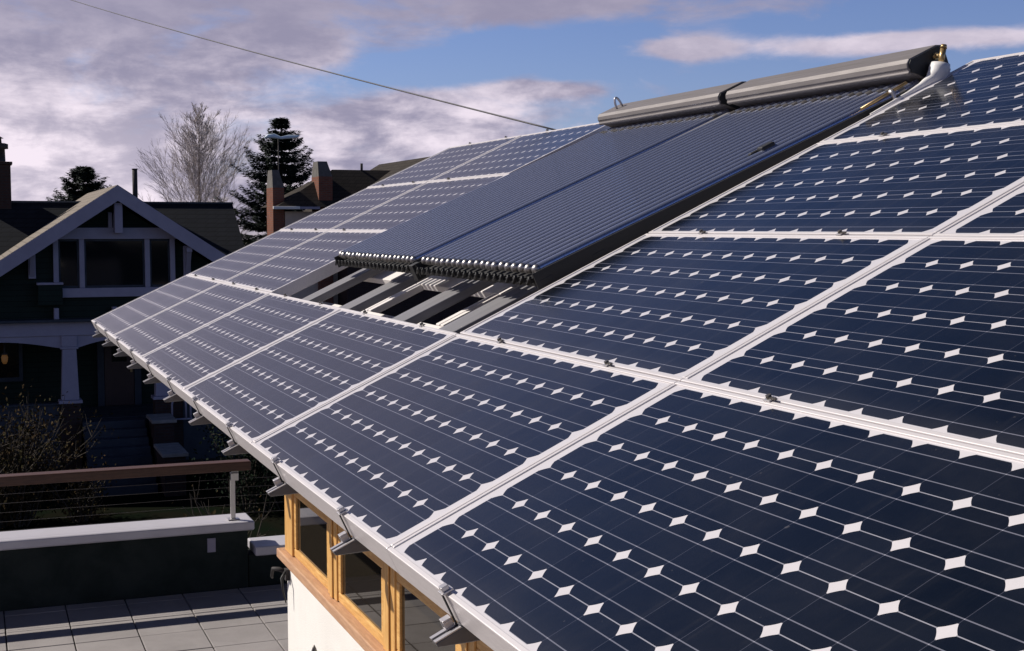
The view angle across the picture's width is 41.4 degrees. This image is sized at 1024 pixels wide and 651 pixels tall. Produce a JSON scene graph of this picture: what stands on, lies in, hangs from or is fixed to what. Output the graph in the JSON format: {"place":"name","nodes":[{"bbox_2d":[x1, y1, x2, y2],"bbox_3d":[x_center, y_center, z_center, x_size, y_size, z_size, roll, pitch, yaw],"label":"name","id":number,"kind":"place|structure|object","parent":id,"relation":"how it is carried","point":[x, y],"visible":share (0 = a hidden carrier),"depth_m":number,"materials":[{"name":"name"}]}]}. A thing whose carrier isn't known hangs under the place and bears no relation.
{"place":"outdoors","nodes":[
{"label":"outdoors","id":0,"kind":"place"},
{"bbox_2d":[0,241,284,548],"bbox_3d":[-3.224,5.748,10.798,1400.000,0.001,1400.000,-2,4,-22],"label":"ground","id":1,"kind":"structure","parent":0,"point":[274,520],"depth_m":31.48,"materials":[{"name":"green plant"}]},
{"bbox_2d":[0,378,118,528],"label":"garden shrub","id":2,"kind":"object","parent":1,"relation":"on","point":[14,461],"visible":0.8,"depth_m":29.53,"materials":[{"name":"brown plant"}]},
{"bbox_2d":[30,455,116,523],"bbox_3d":[-9.678,3.753,30.341,1.858,1.886,2.166,-1,4,-8],"label":"shrub","id":3,"kind":"object","parent":1,"relation":"on","point":[80,511],"visible":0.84,"depth_m":30.00,"materials":[{"name":"green plant"}]},
{"bbox_2d":[46,166,111,200],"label":"conifer tree","id":4,"kind":"object","parent":1,"relation":"on","point":[80,176],"visible":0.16,"depth_m":66.94,"materials":[{"name":"green plant"}]},
{"bbox_2d":[132,101,294,245],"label":"bare tree","id":5,"kind":"object","parent":1,"relation":"on","point":[198,149],"visible":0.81,"depth_m":69.06,"materials":[{"name":"grey plant"}]},
{"bbox_2d":[172,476,275,536],"bbox_3d":[-4.757,3.765,23.898,2.711,2.139,1.932,2,5,24],"label":"bare shrub","id":6,"kind":"object","parent":1,"relation":"on","point":[212,513],"visible":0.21,"depth_m":24.25,"materials":[{"name":"brown plant"}]},
{"bbox_2d":[189,424,284,514],"bbox_3d":[-5.452,3.115,31.720,3.812,2.784,3.832,1,4,11],"label":"hedge shrub","id":7,"kind":"object","parent":1,"relation":"on","point":[259,468],"visible":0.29,"depth_m":31.05,"materials":[{"name":"green plant"}]},
{"bbox_2d":[213,117,313,246],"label":"spruce tree","id":8,"kind":"object","parent":1,"relation":"on","point":[269,161],"visible":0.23,"depth_m":68.34,"materials":[{"name":"green plant"}]},
{"bbox_2d":[277,493,493,650],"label":"house","id":9,"kind":"structure","parent":1,"relation":"on","point":[366,601],"depth_m":5.31,"materials":[{"name":"beige paint"}]},
{"bbox_2d":[3,602,144,650],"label":"terrace base","id":10,"kind":"object","parent":9,"relation":"on","point":[69,625],"depth_m":10.52,"materials":[{"name":"black"}]},
{"bbox_2d":[0,513,253,613],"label":"parapet wall","id":11,"kind":"structure","parent":10,"relation":"on","point":[58,566],"depth_m":11.31,"materials":[{"name":"black paint"}]},
{"bbox_2d":[0,459,283,530],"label":"railing","id":12,"kind":"object","parent":11,"relation":"on","point":[234,467],"visible":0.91,"depth_m":11.32,"materials":[{"name":"brown wood"}]},
{"bbox_2d":[248,535,286,586],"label":"parapet","id":13,"kind":"structure","parent":11,"relation":"attached to","point":[263,559],"depth_m":11.77,"materials":[{"name":"black paint"}]},
{"bbox_2d":[0,584,287,650],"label":"terrace paving","id":14,"kind":"structure","parent":10,"relation":"on","point":[249,619],"depth_m":10.59,"materials":[{"name":"grey tile"}]},
{"bbox_2d":[270,567,289,602],"bbox_3d":[-1.077,1.181,6.265,0.059,0.147,0.240,-2,5,-30],"label":"hose hook","id":15,"kind":"object","parent":9,"relation":"attached to","point":[285,574],"visible":0.98,"depth_m":6.21,"materials":[{"name":"metal"}]},
{"bbox_2d":[93,142,470,337],"bbox_3d":[-1.694,-0.676,10.487,3.329,0.159,0.052,-28,14,-18],"label":"mounting rail","id":16,"kind":"object","parent":9,"relation":"attached to","point":[97,334],"visible":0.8,"depth_m":9.99,"materials":[{"name":"metal"}]},
{"bbox_2d":[91,274,220,344],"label":"solar panel","id":17,"kind":"object","parent":16,"relation":"attached to","point":[146,306],"visible":0.72,"depth_m":9.71,"materials":[{"name":"glass"}]},
{"bbox_2d":[188,230,327,281],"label":"solar panel","id":18,"kind":"object","parent":16,"relation":"attached to","point":[245,258],"visible":0.59,"depth_m":9.95,"materials":[{"name":"glass"}]},
{"bbox_2d":[280,182,425,229],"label":"solar panel","id":19,"kind":"object","parent":16,"relation":"attached to","point":[347,208],"visible":0.58,"depth_m":10.22,"materials":[{"name":"glass"}]},
{"bbox_2d":[102,136,506,346],"bbox_3d":[-1.401,-0.623,9.752,3.329,0.159,0.052,-28,14,-18],"label":"mounting rail","id":20,"kind":"object","parent":9,"relation":"attached to","point":[109,342],"visible":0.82,"depth_m":9.26,"materials":[{"name":"metal"}]},
{"bbox_2d":[367,135,520,187],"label":"solar panel","id":21,"kind":"object","parent":20,"relation":"attached to","point":[436,165],"visible":0.53,"depth_m":10.49,"materials":[{"name":"glass"}]},
{"bbox_2d":[294,493,327,589],"bbox_3d":[-0.821,0.899,5.823,0.090,0.327,0.645,-2,4,-22],"label":"window","id":22,"kind":"structure","parent":9,"relation":"in","point":[310,523],"depth_m":5.82,"materials":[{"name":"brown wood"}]},
{"bbox_2d":[114,129,548,356],"bbox_3d":[-1.107,-0.569,9.018,3.329,0.159,0.052,-28,14,-18],"label":"mounting rail","id":23,"kind":"object","parent":9,"relation":"attached to","point":[120,353],"visible":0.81,"depth_m":8.52,"materials":[{"name":"metal"}]},
{"bbox_2d":[224,231,383,295],"bbox_3d":[-1.304,-0.394,8.547,0.807,0.068,1.585,-28,13,-18],"label":"solar panel","id":24,"kind":"object","parent":23,"relation":"attached to","point":[298,268],"visible":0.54,"depth_m":8.38,"materials":[{"name":"glass"}]},
{"bbox_2d":[72,0,555,129],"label":"overhead cable","id":25,"kind":"object","parent":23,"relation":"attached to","point":[347,76],"visible":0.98,"depth_m":12.49,"materials":[{"name":"grey plastic"}]},
{"bbox_2d":[328,174,507,230],"bbox_3d":[-0.631,-0.761,8.816,0.807,0.068,1.585,-28,14,-18],"label":"solar panel","id":26,"kind":"object","parent":23,"relation":"attached to","point":[411,204],"visible":0.46,"depth_m":8.79,"materials":[{"name":"glass"}]},
{"bbox_2d":[428,123,610,181],"bbox_3d":[0.042,-1.129,9.084,0.807,0.068,1.585,-28,14,-18],"label":"solar panel","id":27,"kind":"object","parent":23,"relation":"attached to","point":[516,154],"visible":0.55,"depth_m":8.96,"materials":[{"name":"glass"}]},
{"bbox_2d":[303,268,383,302],"bbox_3d":[-0.192,-0.623,7.769,2.440,0.040,0.176,-28,14,-18],"label":"roof rafter","id":28,"kind":"object","parent":9,"relation":"attached to","point":[342,285],"depth_m":7.44,"materials":[{"name":"grey metal"}]},
{"bbox_2d":[143,294,286,383],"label":"mounting rail","id":29,"kind":"object","parent":28,"relation":"attached to","point":[151,379],"visible":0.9,"depth_m":7.05,"materials":[{"name":"metal"}]},
{"bbox_2d":[338,525,382,644],"bbox_3d":[-0.528,0.952,5.089,0.090,0.327,0.645,-2,4,-22],"label":"window","id":30,"kind":"structure","parent":9,"relation":"in","point":[360,575],"depth_m":5.06,"materials":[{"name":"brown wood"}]},
{"bbox_2d":[340,273,430,311],"bbox_3d":[0.115,-0.567,7.000,2.440,0.040,0.176,-28,14,-18],"label":"roof rafter","id":31,"kind":"object","parent":9,"relation":"attached to","point":[383,292],"depth_m":6.67,"materials":[{"name":"grey metal"}]},
{"bbox_2d":[163,301,322,401],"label":"mounting rail","id":32,"kind":"object","parent":31,"relation":"attached to","point":[172,397],"visible":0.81,"depth_m":6.32,"materials":[{"name":"metal"}]},
{"bbox_2d":[139,293,340,401],"bbox_3d":[-1.398,0.077,6.826,0.807,0.068,1.585,-28,14,-18],"label":"solar panel","id":33,"kind":"object","parent":32,"relation":"attached to","point":[210,348],"visible":0.74,"depth_m":6.71,"materials":[{"name":"glass"}]},
{"bbox_2d":[322,270,520,328],"bbox_3d":[-0.492,-0.140,6.907,0.580,0.035,3.240,-28,14,-18],"label":"skylight frame","id":34,"kind":"object","parent":9,"relation":"attached to","point":[443,284],"visible":0.35,"depth_m":6.94,"materials":[{"name":"silver metal"}]},
{"bbox_2d":[396,572,457,650],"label":"window","id":35,"kind":"structure","parent":9,"relation":"in","point":[418,617],"depth_m":4.46,"materials":[{"name":"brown wood"}]},
{"bbox_2d":[392,279,496,323],"bbox_3d":[0.448,-0.507,6.166,2.440,0.040,0.176,-28,14,-18],"label":"roof rafter","id":36,"kind":"object","parent":9,"relation":"attached to","point":[440,302],"depth_m":5.84,"materials":[{"name":"grey metal"}]},
{"bbox_2d":[189,310,367,424],"bbox_3d":[-0.964,0.196,5.707,0.875,0.159,0.052,-28,14,-18],"label":"mounting rail","id":37,"kind":"object","parent":36,"relation":"attached to","point":[199,419],"visible":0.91,"depth_m":5.58,"materials":[{"name":"metal"}]},
{"bbox_2d":[181,308,457,459],"bbox_3d":[-0.808,0.184,5.349,0.807,0.068,1.585,-28,14,-18],"label":"solar panel","id":38,"kind":"object","parent":37,"relation":"attached to","point":[266,390],"visible":0.77,"depth_m":5.20,"materials":[{"name":"glass"}]},
{"bbox_2d":[477,640,493,650],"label":"window","id":39,"kind":"structure","parent":9,"relation":"in","point":[481,646],"depth_m":3.85,"materials":[{"name":"brown wood"}]},
{"bbox_2d":[439,278,561,333],"bbox_3d":[0.685,-0.464,5.573,2.440,0.040,0.176,-28,14,-18],"label":"roof rafter","id":40,"kind":"object","parent":9,"relation":"attached to","point":[487,310],"depth_m":5.26,"materials":[{"name":"grey metal"}]},
{"bbox_2d":[221,322,424,455],"bbox_3d":[-0.670,0.249,4.972,0.875,0.159,0.052,-28,14,-18],"label":"mounting rail","id":41,"kind":"object","parent":40,"relation":"attached to","point":[233,448],"visible":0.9,"depth_m":4.85,"materials":[{"name":"metal"}]},
{"bbox_2d":[334,81,745,272],"bbox_3d":[0.098,-0.787,7.177,2.019,0.245,1.411,-28,14,-18],"label":"tube collector","id":42,"kind":"object","parent":9,"relation":"on","point":[637,128],"visible":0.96,"depth_m":7.06,"materials":[{"name":"blue glass"}]},
{"bbox_2d":[409,112,729,279],"bbox_3d":[0.320,-0.652,6.480,1.835,0.075,0.066,-28,14,-18],"label":"joint cover","id":43,"kind":"object","parent":42,"relation":"attached to","point":[412,267],"visible":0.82,"depth_m":6.20,"materials":[{"name":"black metal"}]},
{"bbox_2d":[266,132,887,496],"bbox_3d":[0.654,-0.250,4.609,3.329,0.159,0.052,-28,14,-18],"label":"mounting rail","id":44,"kind":"object","parent":9,"relation":"attached to","point":[279,488],"visible":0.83,"depth_m":4.12,"materials":[{"name":"metal"}]},
{"bbox_2d":[251,334,676,572],"bbox_3d":[-0.221,0.292,3.881,0.807,0.068,1.585,-28,14,-18],"label":"solar panel","id":45,"kind":"object","parent":44,"relation":"attached to","point":[400,452],"visible":0.77,"depth_m":3.67,"materials":[{"name":"glass"}]},
{"bbox_2d":[460,233,929,381],"bbox_3d":[0.463,-0.074,4.124,0.807,0.068,1.585,-28,14,-18],"label":"solar panel","id":46,"kind":"object","parent":44,"relation":"attached to","point":[677,307],"visible":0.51,"depth_m":3.93,"materials":[{"name":"glass"}]},
{"bbox_2d":[819,52,1023,142],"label":"solar panel","id":47,"kind":"object","parent":44,"relation":"attached to","point":[983,92],"visible":0.75,"depth_m":4.95,"materials":[{"name":"glass"}]},
{"bbox_2d":[870,44,949,114],"bbox_3d":[1.568,-0.972,5.363,0.370,0.292,0.102,-2,4,-22],"label":"insulated pipe","id":48,"kind":"object","parent":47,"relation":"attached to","point":[939,70],"visible":0.96,"depth_m":5.37,"materials":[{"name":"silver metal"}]},
{"bbox_2d":[330,229,846,554],"bbox_3d":[0.948,-0.196,3.875,3.329,0.159,0.052,-28,14,-18],"label":"mounting rail","id":49,"kind":"object","parent":9,"relation":"attached to","point":[347,544],"visible":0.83,"depth_m":3.38,"materials":[{"name":"metal"}]},
{"bbox_2d":[648,122,1023,235],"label":"solar panel","id":50,"kind":"object","parent":49,"relation":"attached to","point":[930,183],"visible":0.65,"depth_m":4.27,"materials":[{"name":"glass"}]},
{"bbox_2d":[430,393,776,646],"bbox_3d":[1.241,-0.143,3.140,3.329,0.159,0.052,-28,14,-18],"label":"mounting rail","id":51,"kind":"object","parent":9,"relation":"attached to","point":[452,633],"visible":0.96,"depth_m":2.64,"materials":[{"name":"metal"}]},
{"bbox_2d":[415,45,950,288],"bbox_3d":[0.658,-0.657,5.818,2.019,0.176,1.411,-28,14,-18],"label":"tube collector","id":52,"kind":"object","parent":9,"relation":"on","point":[773,120],"visible":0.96,"depth_m":5.58,"materials":[{"name":"blue glass"}]},
{"bbox_2d":[860,81,907,110],"bbox_3d":[1.472,-0.894,5.344,0.218,0.146,0.032,-2,4,-22],"label":"copper pipe","id":53,"kind":"object","parent":9,"relation":"attached to","point":[892,92],"visible":0.81,"depth_m":5.34,"materials":[{"name":"metal"}]},
{"bbox_3d":[-0.481,-0.676,8.492,2.440,0.040,0.176,-28,14,-18],"label":"roof rafter","id":54,"kind":"object","parent":9,"relation":"attached to","visible":0},
{"bbox_2d":[127,287,257,368],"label":"mounting rail","id":55,"kind":"object","parent":54,"relation":"attached to","point":[135,364],"visible":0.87,"depth_m":7.79,"materials":[{"name":"metal"}]},
{"bbox_2d":[111,282,270,366],"bbox_3d":[-1.986,-0.030,8.296,0.807,0.068,1.585,-28,14,-18],"label":"solar panel","id":56,"kind":"object","parent":55,"relation":"attached to","point":[177,321],"visible":0.74,"depth_m":8.21,"materials":[{"name":"glass"}]},
{"bbox_2d":[0,137,289,496],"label":"craftsman house","id":57,"kind":"structure","parent":0,"point":[70,271],"depth_m":35.39,"materials":[{"name":"black"}]},
{"bbox_2d":[0,343,22,381],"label":"window","id":58,"kind":"structure","parent":57,"relation":"in","point":[12,371],"depth_m":37.03,"materials":[{"name":"black glass"}]},
{"bbox_2d":[58,239,79,287],"bbox_3d":[-11.463,-1.599,35.069,0.506,1.257,0.047,-2,4,-22],"label":"window","id":59,"kind":"structure","parent":57,"relation":"in","point":[68,249],"depth_m":35.05,"materials":[{"name":"black glass"}]},
{"bbox_2d":[84,239,144,287],"bbox_3d":[-10.399,-1.630,35.491,1.516,1.257,0.047,-2,4,-22],"label":"window","id":60,"kind":"structure","parent":57,"relation":"in","point":[108,262],"depth_m":35.47,"materials":[{"name":"black glass"}]},
{"bbox_2d":[104,340,134,405],"bbox_3d":[-11.038,1.229,38.119,0.800,2.040,0.140,-2,4,-22],"label":"door","id":61,"kind":"structure","parent":57,"relation":"in","point":[119,380],"depth_m":38.11,"materials":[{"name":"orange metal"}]},
{"bbox_2d":[150,239,169,286],"bbox_3d":[-9.331,-1.660,35.916,0.516,1.257,0.047,-2,4,-22],"label":"window","id":62,"kind":"structure","parent":57,"relation":"in","point":[159,248],"depth_m":35.89,"materials":[{"name":"black glass"}]},
{"bbox_2d":[261,157,483,324],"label":"chimney house","id":63,"kind":"structure","parent":0,"point":[325,187],"depth_m":60.20,"materials":[{"name":"black brick"}]},
{"bbox_2d":[264,134,298,169],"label":"roof antenna","id":64,"kind":"object","parent":63,"relation":"on","point":[276,136],"visible":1,"depth_m":59.82,"materials":[{"name":"metal"}]},
{"bbox_2d":[0,0,1023,237],"label":"sky","id":65,"kind":"structure","parent":0,"point":[84,85],"materials":[{"name":"blue"}]},
{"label":"mounting rail","id":66,"kind":"object","parent":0,"visible":0},
{"bbox_2d":[387,381,1023,650],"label":"solar panel","id":67,"kind":"object","parent":66,"relation":"attached to","point":[679,516],"visible":1,"depth_m":2.36,"materials":[{"name":"glass"}]},
{"bbox_2d":[681,236,1023,455],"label":"solar panel","id":68,"kind":"object","parent":66,"relation":"attached to","point":[925,336],"visible":0.77,"depth_m":2.92,"materials":[{"name":"glass"}]},
{"bbox_2d":[933,183,1023,236],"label":"solar panel","id":69,"kind":"object","parent":66,"relation":"attached to","point":[1002,215],"visible":0.45,"depth_m":3.45,"materials":[{"name":"glass"}]}
]}

